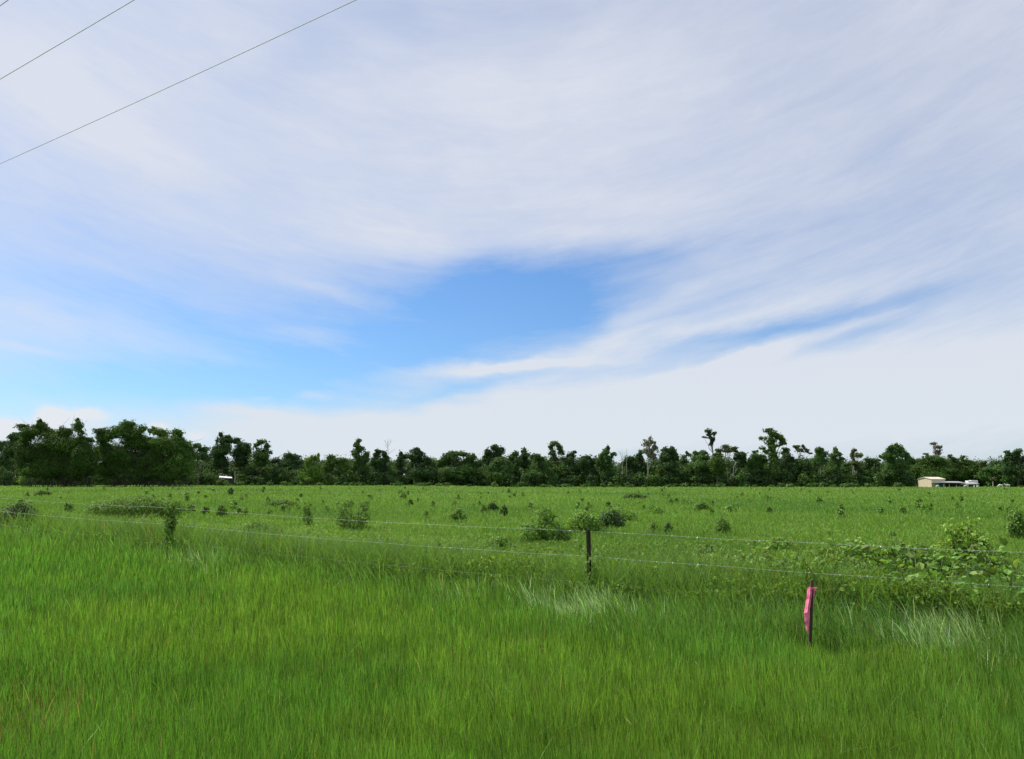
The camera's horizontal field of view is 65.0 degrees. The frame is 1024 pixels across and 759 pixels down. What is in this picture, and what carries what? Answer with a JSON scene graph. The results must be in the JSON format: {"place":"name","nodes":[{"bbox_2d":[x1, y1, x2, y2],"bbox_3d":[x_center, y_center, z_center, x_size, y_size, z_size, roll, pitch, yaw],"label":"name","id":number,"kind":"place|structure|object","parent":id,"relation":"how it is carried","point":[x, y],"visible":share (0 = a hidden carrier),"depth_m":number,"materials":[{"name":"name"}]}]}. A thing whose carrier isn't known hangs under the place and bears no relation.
{"place":"outdoors","nodes":[
{"label":"outdoors","id":0,"kind":"place"},
{"bbox_2d":[0,0,133,78],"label":"power cable","id":1,"kind":"object","parent":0,"point":[69,38],"visible":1,"depth_m":9.96,"materials":[{"name":"metal"}]},
{"bbox_2d":[0,0,355,163],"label":"power cable","id":2,"kind":"object","parent":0,"point":[190,77],"visible":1,"depth_m":10.86,"materials":[{"name":"metal"}]},
{"bbox_2d":[0,520,1023,758],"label":"verge grass","id":3,"kind":"structure","parent":0,"point":[94,664],"depth_m":7.50,"materials":[{"name":"green plant"}]},
{"bbox_2d":[0,485,1023,667],"bbox_3d":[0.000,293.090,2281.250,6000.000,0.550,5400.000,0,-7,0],"label":"ground","id":4,"kind":"structure","parent":0,"point":[531,495],"depth_m":89.24,"materials":[{"name":"green plant"}]},
{"bbox_2d":[0,431,25,484],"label":"tree","id":5,"kind":"object","parent":4,"relation":"on","point":[6,453],"visible":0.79,"depth_m":296.73,"materials":[{"name":"green plant"}]},
{"bbox_2d":[0,500,42,526],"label":"shrub","id":6,"kind":"object","parent":4,"relation":"on","point":[20,507],"visible":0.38,"depth_m":25.65,"materials":[{"name":"green plant"}]},
{"bbox_2d":[16,476,35,485],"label":"shrub","id":7,"kind":"object","parent":4,"relation":"on","point":[20,481],"visible":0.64,"depth_m":258.16,"materials":[{"name":"green plant"}]},
{"bbox_2d":[9,417,107,486],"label":"tree","id":8,"kind":"object","parent":4,"relation":"on","point":[61,453],"visible":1,"depth_m":229.24,"materials":[{"name":"green plant"}]},
{"bbox_2d":[62,502,74,512],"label":"field weed","id":9,"kind":"object","parent":4,"relation":"on","point":[68,506],"visible":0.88,"depth_m":40.02,"materials":[{"name":"green plant"}]},
{"bbox_2d":[81,494,186,518],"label":"shrub","id":10,"kind":"object","parent":4,"relation":"on","point":[130,507],"visible":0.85,"depth_m":35.11,"materials":[{"name":"green plant"}]},
{"bbox_2d":[91,419,200,486],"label":"bamboo clump","id":11,"kind":"object","parent":4,"relation":"on","point":[144,457],"visible":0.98,"depth_m":237.23,"materials":[{"name":"green plant"}]},
{"bbox_2d":[192,443,211,485],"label":"tree","id":12,"kind":"object","parent":4,"relation":"on","point":[204,453],"visible":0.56,"depth_m":322.73,"materials":[{"name":"green plant"}]},
{"bbox_2d":[214,504,228,519],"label":"shrub","id":13,"kind":"object","parent":4,"relation":"on","point":[221,510],"visible":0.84,"depth_m":37.33,"materials":[{"name":"green plant"}]},
{"bbox_2d":[209,431,234,473],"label":"tree","id":14,"kind":"object","parent":4,"relation":"on","point":[218,453],"visible":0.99,"depth_m":342.97,"materials":[{"name":"green plant"}]},
{"bbox_2d":[229,437,252,471],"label":"tree","id":15,"kind":"object","parent":4,"relation":"on","point":[241,451],"visible":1,"depth_m":347.45,"materials":[{"name":"green plant"}]},
{"bbox_2d":[232,519,283,534],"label":"shrub","id":16,"kind":"object","parent":4,"relation":"on","point":[256,524],"visible":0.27,"depth_m":24.98,"materials":[{"name":"green plant"}]},
{"bbox_2d":[247,438,272,476],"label":"tree","id":17,"kind":"object","parent":4,"relation":"on","point":[261,457],"visible":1,"depth_m":342.81,"materials":[{"name":"green plant"}]},
{"bbox_2d":[263,499,298,507],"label":"shrub","id":18,"kind":"object","parent":4,"relation":"on","point":[280,502],"visible":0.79,"depth_m":53.26,"materials":[{"name":"green plant"}]},
{"bbox_2d":[271,451,304,469],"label":"tree","id":19,"kind":"object","parent":4,"relation":"on","point":[293,460],"visible":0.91,"depth_m":346.79,"materials":[{"name":"green plant"}]},
{"bbox_2d":[301,504,312,525],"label":"shrub","id":20,"kind":"object","parent":4,"relation":"on","point":[305,518],"visible":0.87,"depth_m":31.96,"materials":[{"name":"green plant"}]},
{"bbox_2d":[298,452,324,485],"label":"tree","id":21,"kind":"object","parent":4,"relation":"on","point":[311,474],"visible":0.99,"depth_m":321.38,"materials":[{"name":"green plant"}]},
{"bbox_2d":[321,454,351,476],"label":"tree","id":22,"kind":"object","parent":4,"relation":"on","point":[343,464],"visible":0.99,"depth_m":333.07,"materials":[{"name":"green plant"}]},
{"bbox_2d":[334,499,372,530],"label":"shrub","id":23,"kind":"object","parent":4,"relation":"on","point":[360,519],"visible":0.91,"depth_m":30.35,"materials":[{"name":"green plant"}]},
{"bbox_2d":[347,438,370,475],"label":"tree","id":24,"kind":"object","parent":4,"relation":"on","point":[360,463],"visible":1,"depth_m":338.03,"materials":[{"name":"green plant"}]},
{"bbox_2d":[369,449,391,473],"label":"tree","id":25,"kind":"object","parent":4,"relation":"on","point":[377,463],"visible":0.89,"depth_m":339.71,"materials":[{"name":"green plant"}]},
{"bbox_2d":[392,450,408,470],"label":"tree","id":26,"kind":"object","parent":4,"relation":"on","point":[399,460],"visible":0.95,"depth_m":342.00,"materials":[{"name":"green plant"}]},
{"bbox_2d":[406,447,437,483],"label":"tree","id":27,"kind":"object","parent":4,"relation":"on","point":[416,458],"visible":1,"depth_m":335.03,"materials":[{"name":"green plant"}]},
{"bbox_2d":[448,507,467,522],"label":"shrub","id":28,"kind":"object","parent":4,"relation":"on","point":[457,516],"visible":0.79,"depth_m":39.83,"materials":[{"name":"green plant"}]},
{"bbox_2d":[436,450,482,481],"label":"tree","id":29,"kind":"object","parent":4,"relation":"on","point":[451,463],"visible":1,"depth_m":336.57,"materials":[{"name":"green plant"}]},
{"bbox_2d":[482,444,505,470],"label":"tree","id":30,"kind":"object","parent":4,"relation":"on","point":[496,450],"visible":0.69,"depth_m":342.57,"materials":[{"name":"green plant"}]},
{"bbox_2d":[483,456,517,486],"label":"tree","id":31,"kind":"object","parent":4,"relation":"on","point":[500,468],"visible":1,"depth_m":326.97,"materials":[{"name":"green plant"}]},
{"bbox_2d":[481,534,521,550],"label":"shrub","id":32,"kind":"object","parent":4,"relation":"on","point":[498,540],"visible":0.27,"depth_m":20.55,"materials":[{"name":"green plant"}]},
{"bbox_2d":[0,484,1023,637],"bbox_3d":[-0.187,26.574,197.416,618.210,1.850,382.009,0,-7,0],"label":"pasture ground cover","id":33,"kind":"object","parent":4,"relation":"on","point":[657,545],"visible":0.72,"depth_m":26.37,"materials":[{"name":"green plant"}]},
{"bbox_2d":[0,451,1023,487],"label":"forest undergrowth","id":34,"kind":"object","parent":4,"relation":"on","point":[275,474],"visible":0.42,"depth_m":335.44,"materials":[{"name":"green plant"}]},
{"bbox_2d":[4,498,1023,617],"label":"wire fence","id":35,"kind":"object","parent":4,"relation":"on","point":[588,538],"visible":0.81,"depth_m":12.68,"materials":[{"name":"metal"}]},
{"bbox_2d":[161,503,178,556],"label":"climbing vine","id":36,"kind":"object","parent":35,"relation":"attached to","point":[170,513],"visible":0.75,"depth_m":19.04,"materials":[{"name":"green plant"}]},
{"bbox_2d":[582,556,598,594],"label":"climbing vine","id":37,"kind":"object","parent":35,"relation":"attached to","point":[588,561],"visible":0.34,"depth_m":12.56,"materials":[{"name":"green plant"}]},
{"bbox_2d":[508,450,522,475],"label":"tree","id":38,"kind":"object","parent":4,"relation":"on","point":[514,457],"visible":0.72,"depth_m":341.64,"materials":[{"name":"green plant"}]},
{"bbox_2d":[519,447,531,471],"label":"tree","id":39,"kind":"object","parent":4,"relation":"on","point":[525,462],"visible":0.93,"depth_m":345.80,"materials":[{"name":"green plant"}]},
{"bbox_2d":[527,453,555,479],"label":"tree","id":40,"kind":"object","parent":4,"relation":"on","point":[540,465],"visible":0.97,"depth_m":333.94,"materials":[{"name":"green plant"}]},
{"bbox_2d":[515,506,575,544],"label":"shrub","id":41,"kind":"object","parent":4,"relation":"on","point":[557,533],"visible":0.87,"depth_m":25.38,"materials":[{"name":"green plant"}]},
{"bbox_2d":[547,441,564,468],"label":"tree","id":42,"kind":"object","parent":4,"relation":"on","point":[553,454],"visible":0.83,"depth_m":348.21,"materials":[{"name":"green plant"}]},
{"bbox_2d":[563,450,579,477],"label":"tree","id":43,"kind":"object","parent":4,"relation":"on","point":[570,464],"visible":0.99,"depth_m":341.91,"materials":[{"name":"green plant"}]},
{"bbox_2d":[564,509,604,532],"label":"shrub","id":44,"kind":"object","parent":4,"relation":"on","point":[579,519],"visible":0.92,"depth_m":30.79,"materials":[{"name":"green plant"}]},
{"bbox_2d":[575,454,599,476],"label":"tree","id":45,"kind":"object","parent":4,"relation":"on","point":[583,461],"visible":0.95,"depth_m":338.00,"materials":[{"name":"green plant"}]},
{"bbox_2d":[572,539,603,560],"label":"fence weed","id":46,"kind":"object","parent":4,"relation":"on","point":[585,547],"visible":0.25,"depth_m":16.90,"materials":[{"name":"green plant"}]},
{"bbox_2d":[595,444,617,486],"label":"tree","id":47,"kind":"object","parent":4,"relation":"on","point":[603,460],"visible":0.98,"depth_m":335.51,"materials":[{"name":"green plant"}]},
{"bbox_2d":[597,508,626,530],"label":"shrub","id":48,"kind":"object","parent":4,"relation":"on","point":[613,518],"visible":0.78,"depth_m":33.67,"materials":[{"name":"green plant"}]},
{"bbox_2d":[610,505,639,521],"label":"shrub","id":49,"kind":"object","parent":4,"relation":"on","point":[627,516],"visible":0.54,"depth_m":38.95,"materials":[{"name":"green plant"}]},
{"bbox_2d":[621,455,640,471],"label":"tree","id":50,"kind":"object","parent":4,"relation":"on","point":[634,464],"visible":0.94,"depth_m":342.59,"materials":[{"name":"green plant"}]},
{"bbox_2d":[633,449,647,473],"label":"tree","id":51,"kind":"object","parent":4,"relation":"on","point":[639,457],"visible":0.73,"depth_m":348.16,"materials":[{"name":"green plant"}]},
{"bbox_2d":[640,435,658,486],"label":"tree","id":52,"kind":"object","parent":4,"relation":"on","point":[650,454],"visible":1,"depth_m":334.80,"materials":[{"name":"green plant"}]},
{"bbox_2d":[657,446,679,476],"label":"tree","id":53,"kind":"object","parent":4,"relation":"on","point":[668,457],"visible":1,"depth_m":339.68,"materials":[{"name":"green plant"}]},
{"bbox_2d":[678,451,691,466],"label":"tree","id":54,"kind":"object","parent":4,"relation":"on","point":[684,458],"visible":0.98,"depth_m":348.16,"materials":[{"name":"green plant"}]},
{"bbox_2d":[685,450,710,476],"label":"tree","id":55,"kind":"object","parent":4,"relation":"on","point":[699,460],"visible":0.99,"depth_m":340.30,"materials":[{"name":"green plant"}]},
{"bbox_2d":[695,500,708,511],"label":"shrub","id":56,"kind":"object","parent":4,"relation":"on","point":[703,505],"visible":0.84,"depth_m":55.10,"materials":[{"name":"green plant"}]},
{"bbox_2d":[689,541,718,557],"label":"shrub","id":57,"kind":"object","parent":4,"relation":"on","point":[700,548],"visible":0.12,"depth_m":18.00,"materials":[{"name":"green plant"}]},
{"bbox_2d":[702,428,716,476],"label":"tree","id":58,"kind":"object","parent":4,"relation":"on","point":[709,432],"visible":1,"depth_m":351.54,"materials":[{"name":"green plant"}]},
{"bbox_2d":[707,450,728,483],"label":"tree","id":59,"kind":"object","parent":4,"relation":"on","point":[717,463],"visible":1,"depth_m":330.97,"materials":[{"name":"green plant"}]},
{"bbox_2d":[714,516,730,534],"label":"shrub","id":60,"kind":"object","parent":4,"relation":"on","point":[724,526],"visible":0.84,"depth_m":29.56,"materials":[{"name":"green plant"}]},
{"bbox_2d":[687,559,759,596],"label":"fence weed","id":61,"kind":"object","parent":4,"relation":"on","point":[689,565],"visible":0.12,"depth_m":12.06,"materials":[{"name":"green plant"}]},
{"bbox_2d":[715,444,738,486],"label":"tree","id":62,"kind":"object","parent":4,"relation":"on","point":[726,448],"visible":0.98,"depth_m":334.50,"materials":[{"name":"green plant"}]},
{"bbox_2d":[714,540,755,564],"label":"fence weed","id":63,"kind":"object","parent":4,"relation":"on","point":[754,542],"visible":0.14,"depth_m":15.68,"materials":[{"name":"green plant"}]},
{"bbox_2d":[733,451,747,483],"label":"tree","id":64,"kind":"object","parent":4,"relation":"on","point":[740,458],"visible":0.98,"depth_m":339.27,"materials":[{"name":"green plant"}]},
{"bbox_2d":[743,450,770,486],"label":"tree","id":65,"kind":"object","parent":4,"relation":"on","point":[756,462],"visible":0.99,"depth_m":338.31,"materials":[{"name":"green plant"}]},
{"bbox_2d":[758,428,786,483],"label":"tree","id":66,"kind":"object","parent":4,"relation":"on","point":[773,459],"visible":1,"depth_m":336.01,"materials":[{"name":"green plant"}]},
{"bbox_2d":[763,535,797,550],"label":"shrub","id":67,"kind":"object","parent":4,"relation":"on","point":[774,544],"visible":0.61,"depth_m":22.42,"materials":[{"name":"green plant"}]},
{"bbox_2d":[755,546,817,582],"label":"fence weed","id":68,"kind":"object","parent":4,"relation":"on","point":[779,554],"visible":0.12,"depth_m":12.12,"materials":[{"name":"green plant"}]},
{"bbox_2d":[778,447,799,476],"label":"tree","id":69,"kind":"object","parent":4,"relation":"on","point":[785,459],"visible":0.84,"depth_m":340.40,"materials":[{"name":"green plant"}]},
{"bbox_2d":[769,557,825,604],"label":"fence weed","id":70,"kind":"object","parent":4,"relation":"on","point":[814,575],"visible":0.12,"depth_m":11.01,"materials":[{"name":"green plant"}]},
{"bbox_2d":[790,458,814,473],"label":"tree","id":71,"kind":"object","parent":4,"relation":"on","point":[798,465],"visible":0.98,"depth_m":338.57,"materials":[{"name":"green plant"}]},
{"bbox_2d":[792,444,812,471],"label":"tree","id":72,"kind":"object","parent":4,"relation":"on","point":[800,449],"visible":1,"depth_m":344.25,"materials":[{"name":"green plant"}]},
{"bbox_2d":[804,580,817,651],"bbox_3d":[3.358,2.846,9.004,0.174,1.173,0.081,1,-7,-4],"label":"marker stake","id":73,"kind":"object","parent":4,"relation":"on","point":[808,616],"visible":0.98,"depth_m":9.02,"materials":[{"name":"pink plastic"}]},
{"bbox_2d":[811,447,829,478],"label":"tree","id":74,"kind":"object","parent":4,"relation":"on","point":[820,456],"visible":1,"depth_m":336.39,"materials":[{"name":"green plant"}]},
{"bbox_2d":[800,556,848,575],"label":"fence weed","id":75,"kind":"object","parent":4,"relation":"on","point":[830,558],"visible":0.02,"depth_m":12.24,"materials":[{"name":"green plant"}]},
{"bbox_2d":[783,542,869,574],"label":"fence weed","id":76,"kind":"object","parent":4,"relation":"on","point":[866,547],"visible":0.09,"depth_m":12.79,"materials":[{"name":"green plant"}]},
{"bbox_2d":[827,446,844,474],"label":"tree","id":77,"kind":"object","parent":4,"relation":"on","point":[835,464],"visible":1,"depth_m":339.61,"materials":[{"name":"green plant"}]},
{"bbox_2d":[793,551,880,601],"bbox_3d":[4.550,2.934,11.152,1.310,1.135,0.873,-1,-7,7],"label":"fence weed","id":78,"kind":"object","parent":4,"relation":"on","point":[814,561],"visible":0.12,"depth_m":11.04,"materials":[{"name":"green plant"}]},
{"bbox_2d":[809,546,865,570],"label":"fence weed","id":79,"kind":"object","parent":4,"relation":"on","point":[823,551],"visible":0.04,"depth_m":12.75,"materials":[{"name":"green plant"}]},
{"bbox_2d":[840,462,852,473],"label":"tree","id":80,"kind":"object","parent":4,"relation":"on","point":[844,466],"visible":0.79,"depth_m":344.98,"materials":[{"name":"green plant"}]},
{"bbox_2d":[823,530,881,567],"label":"fence weed","id":81,"kind":"object","parent":4,"relation":"on","point":[830,532],"visible":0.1,"depth_m":14.55,"materials":[{"name":"green plant"}]},
{"bbox_2d":[849,447,865,475],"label":"tree","id":82,"kind":"object","parent":4,"relation":"on","point":[856,465],"visible":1,"depth_m":339.75,"materials":[{"name":"green plant"}]},
{"bbox_2d":[839,538,898,570],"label":"shrub","id":83,"kind":"object","parent":4,"relation":"on","point":[883,545],"visible":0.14,"depth_m":13.81,"materials":[{"name":"green plant"}]},
{"bbox_2d":[860,457,880,474],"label":"tree","id":84,"kind":"object","parent":4,"relation":"on","point":[869,463],"visible":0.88,"depth_m":343.33,"materials":[{"name":"green plant"}]},
{"bbox_2d":[878,551,912,577],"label":"fence weed","id":85,"kind":"object","parent":4,"relation":"on","point":[894,560],"visible":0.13,"depth_m":13.25,"materials":[{"name":"green plant"}]},
{"bbox_2d":[878,442,916,482],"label":"tree","id":86,"kind":"object","parent":4,"relation":"on","point":[894,465],"visible":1,"depth_m":333.27,"materials":[{"name":"green plant"}]},
{"bbox_2d":[877,540,969,579],"bbox_3d":[6.878,3.272,13.541,1.866,1.101,1.268,-2,-7,13],"label":"shrub","id":87,"kind":"object","parent":4,"relation":"on","point":[927,561],"visible":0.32,"depth_m":13.47,"materials":[{"name":"green plant"}]},
{"bbox_2d":[864,573,983,624],"bbox_3d":[5.295,2.978,10.411,1.400,0.880,1.156,0,-7,1],"label":"fence weed","id":88,"kind":"object","parent":4,"relation":"on","point":[941,578],"visible":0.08,"depth_m":10.46,"materials":[{"name":"green plant"}]},
{"bbox_2d":[889,566,958,610],"bbox_3d":[5.356,2.922,10.384,1.097,0.950,0.731,0,-7,2],"label":"fence weed","id":89,"kind":"object","parent":4,"relation":"on","point":[943,567],"visible":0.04,"depth_m":10.56,"materials":[{"name":"green plant"}]},
{"bbox_2d":[918,477,944,486],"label":"farm shed","id":90,"kind":"structure","parent":4,"relation":"on","point":[925,481],"depth_m":321.32,"materials":[{"name":"beige metal"}]},
{"bbox_2d":[922,441,942,463],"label":"tree","id":91,"kind":"object","parent":4,"relation":"on","point":[937,447],"visible":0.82,"depth_m":360.58,"materials":[{"name":"green plant"}]},
{"bbox_2d":[884,550,982,595],"bbox_3d":[5.646,2.866,10.601,0.941,1.143,1.352,6,-10,-41],"label":"fence weed","id":92,"kind":"object","parent":4,"relation":"on","point":[910,567],"visible":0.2,"depth_m":10.58,"materials":[{"name":"green plant"}]},
{"bbox_2d":[892,535,982,575],"bbox_3d":[7.144,3.222,13.588,1.368,1.185,0.911,-2,-7,13],"label":"fence weed","id":93,"kind":"object","parent":4,"relation":"on","point":[909,544],"visible":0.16,"depth_m":13.46,"materials":[{"name":"green plant"}]},
{"bbox_2d":[879,548,1001,601],"bbox_3d":[5.669,2.822,10.511,1.387,1.201,0.924,-7,-10,43],"label":"fence weed","id":94,"kind":"object","parent":4,"relation":"on","point":[920,565],"visible":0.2,"depth_m":10.62,"materials":[{"name":"green plant"}]},
{"bbox_2d":[909,454,981,483],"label":"bamboo clump","id":95,"kind":"object","parent":4,"relation":"on","point":[950,468],"visible":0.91,"depth_m":345.66,"materials":[{"name":"green plant"}]},
{"bbox_2d":[932,481,978,486],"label":"open shelter","id":96,"kind":"object","parent":4,"relation":"on","point":[962,484],"visible":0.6,"depth_m":324.26,"materials":[{"name":"metal"}]},
{"bbox_2d":[931,516,997,564],"bbox_3d":[10.154,3.747,18.099,1.344,1.310,0.839,-3,-8,19],"label":"shrub","id":97,"kind":"object","parent":4,"relation":"on","point":[963,531],"visible":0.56,"depth_m":18.02,"materials":[{"name":"green plant"}]},
{"bbox_2d":[905,536,1023,611],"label":"fence weed","id":98,"kind":"object","parent":4,"relation":"on","point":[941,554],"visible":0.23,"depth_m":10.23,"materials":[{"name":"green plant"}]},
{"bbox_2d":[951,564,999,584],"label":"shrub","id":99,"kind":"object","parent":4,"relation":"on","point":[975,568],"visible":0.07,"depth_m":12.88,"materials":[{"name":"green plant"}]},
{"bbox_2d":[973,467,1003,485],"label":"tree","id":100,"kind":"object","parent":4,"relation":"on","point":[986,471],"visible":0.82,"depth_m":338.74,"materials":[{"name":"green plant"}]},
{"bbox_2d":[966,542,1013,569],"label":"shrub","id":101,"kind":"object","parent":4,"relation":"on","point":[984,557],"visible":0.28,"depth_m":14.13,"materials":[{"name":"green plant"}]},
{"bbox_2d":[969,555,1023,608],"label":"fence weed","id":102,"kind":"object","parent":4,"relation":"on","point":[990,570],"visible":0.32,"depth_m":9.99,"materials":[{"name":"green plant"}]},
{"bbox_2d":[980,565,1022,580],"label":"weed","id":103,"kind":"object","parent":4,"relation":"on","point":[1015,573],"visible":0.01,"depth_m":12.60,"materials":[{"name":"green plant"}]},
{"bbox_2d":[999,448,1023,485],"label":"tree","id":104,"kind":"object","parent":4,"relation":"on","point":[1013,462],"visible":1,"depth_m":327.44,"materials":[{"name":"green plant"}]},
{"bbox_2d":[1004,508,1023,539],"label":"shrub","id":105,"kind":"object","parent":4,"relation":"on","point":[1016,519],"visible":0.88,"depth_m":26.73,"materials":[{"name":"green plant"}]},
{"bbox_2d":[0,0,1023,476],"label":"sky","id":106,"kind":"structure","parent":0,"point":[437,227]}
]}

